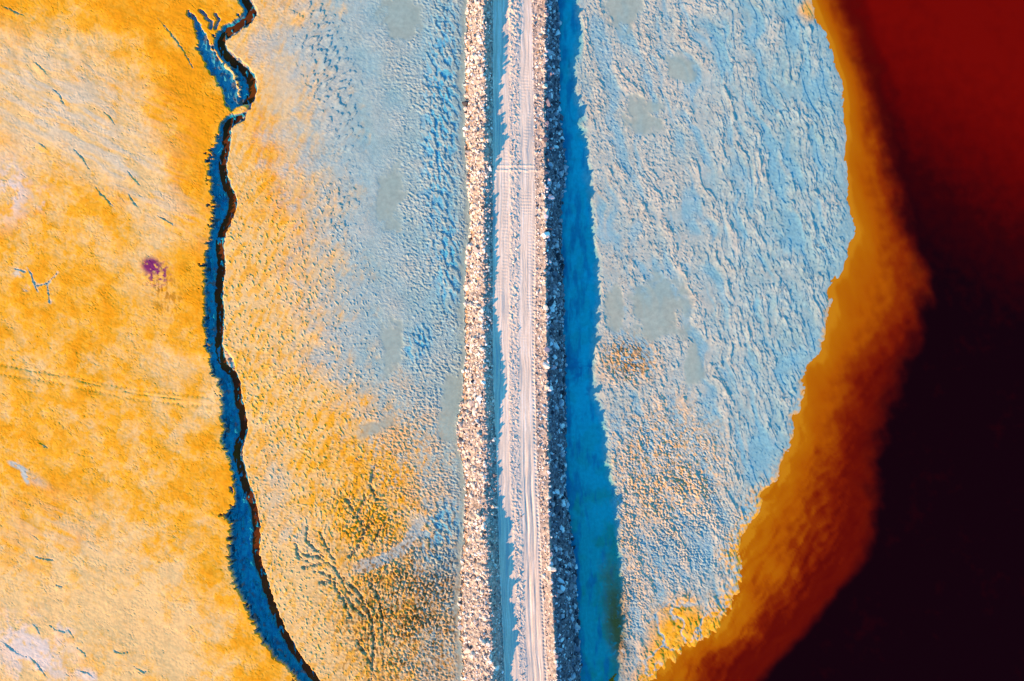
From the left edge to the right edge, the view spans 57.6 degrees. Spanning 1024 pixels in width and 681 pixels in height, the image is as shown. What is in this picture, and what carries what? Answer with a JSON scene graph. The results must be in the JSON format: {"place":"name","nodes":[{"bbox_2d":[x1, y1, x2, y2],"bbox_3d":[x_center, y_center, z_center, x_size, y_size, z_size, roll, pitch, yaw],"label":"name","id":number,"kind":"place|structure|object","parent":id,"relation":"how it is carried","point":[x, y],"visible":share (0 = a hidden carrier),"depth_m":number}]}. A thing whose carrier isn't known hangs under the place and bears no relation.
{"place":"outdoors","nodes":[
{"label":"outdoors","id":0,"kind":"place"},
{"bbox_2d":[0,0,297,680],"bbox_3d":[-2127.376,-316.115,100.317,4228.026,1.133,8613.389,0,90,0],"label":"clay ground","id":1,"kind":"structure","parent":0,"point":[117,496],"depth_m":99.84},
{"bbox_2d":[188,0,320,680],"bbox_3d":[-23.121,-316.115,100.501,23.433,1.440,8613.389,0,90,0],"label":"gully","id":2,"kind":"object","parent":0,"point":[246,572],"visible":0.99,"depth_m":100.52},
{"bbox_2d":[214,0,318,680],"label":"stream water","id":3,"kind":"structure","parent":0,"point":[227,189],"depth_m":100.61},
{"bbox_2d":[222,0,470,680],"bbox_3d":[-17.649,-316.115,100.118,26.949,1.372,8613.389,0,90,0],"label":"tailings ground","id":4,"kind":"structure","parent":0,"point":[362,542],"depth_m":99.90},
{"bbox_2d":[359,415,394,438],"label":"puddle","id":5,"kind":"object","parent":4,"relation":"on","point":[370,428],"visible":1,"depth_m":99.93},
{"bbox_2d":[375,160,407,230],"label":"puddle","id":6,"kind":"object","parent":4,"relation":"on","point":[391,194],"visible":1,"depth_m":99.93},
{"bbox_2d":[379,317,406,379],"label":"puddle","id":7,"kind":"object","parent":4,"relation":"on","point":[392,342],"visible":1,"depth_m":99.93},
{"bbox_2d":[376,0,423,39],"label":"puddle","id":8,"kind":"object","parent":4,"relation":"on","point":[402,20],"visible":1,"depth_m":99.93},
{"bbox_2d":[437,361,461,457],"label":"puddle","id":9,"kind":"object","parent":4,"relation":"on","point":[451,386],"visible":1,"depth_m":99.93},
{"bbox_2d":[457,0,580,680],"bbox_3d":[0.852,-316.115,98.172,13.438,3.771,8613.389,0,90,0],"label":"embankment","id":10,"kind":"structure","parent":0,"point":[554,631],"depth_m":98.08},
{"bbox_2d":[466,400,473,407],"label":"rock","id":11,"kind":"object","parent":10,"relation":"on","point":[470,404],"visible":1,"depth_m":97.95},
{"bbox_2d":[456,0,581,680],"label":"rubble","id":12,"kind":"object","parent":10,"relation":"on","point":[476,259],"visible":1,"depth_m":98.27},
{"bbox_2d":[541,231,549,237],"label":"rock","id":13,"kind":"object","parent":10,"relation":"on","point":[545,234],"visible":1,"depth_m":97.50},
{"bbox_2d":[543,362,549,368],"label":"rock","id":14,"kind":"object","parent":10,"relation":"on","point":[546,365],"visible":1,"depth_m":97.24},
{"bbox_2d":[544,346,550,351],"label":"rock","id":15,"kind":"object","parent":10,"relation":"on","point":[547,348],"visible":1,"depth_m":97.19},
{"bbox_2d":[545,98,550,106],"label":"rock","id":16,"kind":"object","parent":10,"relation":"on","point":[547,101],"visible":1,"depth_m":98.51},
{"bbox_2d":[545,433,551,440],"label":"rock","id":17,"kind":"object","parent":10,"relation":"on","point":[548,436],"visible":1,"depth_m":97.16},
{"bbox_2d":[547,565,555,571],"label":"rock","id":18,"kind":"object","parent":10,"relation":"on","point":[551,568],"visible":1,"depth_m":96.31},
{"bbox_2d":[554,505,560,511],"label":"rock","id":19,"kind":"object","parent":10,"relation":"on","point":[557,508],"visible":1,"depth_m":97.73},
{"bbox_2d":[574,623,580,629],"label":"boulder","id":20,"kind":"object","parent":10,"relation":"on","point":[577,626],"visible":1,"depth_m":99.33},
{"bbox_2d":[493,0,547,680],"bbox_3d":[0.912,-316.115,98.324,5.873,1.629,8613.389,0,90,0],"label":"road","id":21,"kind":"structure","parent":0,"point":[506,285],"depth_m":98.07},
{"bbox_2d":[557,0,622,680],"bbox_3d":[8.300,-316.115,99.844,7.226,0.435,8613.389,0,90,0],"label":"pond","id":22,"kind":"structure","parent":0,"point":[590,495],"depth_m":100.04},
{"bbox_2d":[572,0,855,680],"bbox_3d":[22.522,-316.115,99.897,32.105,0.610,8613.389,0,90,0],"label":"tailings ground","id":23,"kind":"structure","parent":0,"point":[722,195],"depth_m":99.83},
{"bbox_2d":[604,284,624,332],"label":"puddle","id":24,"kind":"object","parent":23,"relation":"on","point":[614,306],"visible":1,"depth_m":99.84},
{"bbox_2d":[602,0,644,39],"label":"puddle","id":25,"kind":"object","parent":23,"relation":"on","point":[626,12],"visible":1,"depth_m":99.83},
{"bbox_2d":[622,94,664,135],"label":"puddle","id":26,"kind":"object","parent":23,"relation":"on","point":[643,121],"visible":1,"depth_m":99.82},
{"bbox_2d":[625,269,693,351],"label":"puddle","id":27,"kind":"object","parent":23,"relation":"on","point":[655,308],"visible":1,"depth_m":99.82},
{"bbox_2d":[665,53,696,84],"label":"puddle","id":28,"kind":"object","parent":23,"relation":"on","point":[681,68],"visible":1,"depth_m":99.82},
{"bbox_2d":[684,340,705,385],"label":"puddle","id":29,"kind":"object","parent":23,"relation":"on","point":[695,372],"visible":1,"depth_m":99.82},
{"bbox_2d":[609,0,1023,680],"bbox_3d":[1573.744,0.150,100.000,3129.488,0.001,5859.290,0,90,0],"label":"lake water","id":30,"kind":"structure","parent":0,"point":[883,538],"depth_m":100.00}
]}

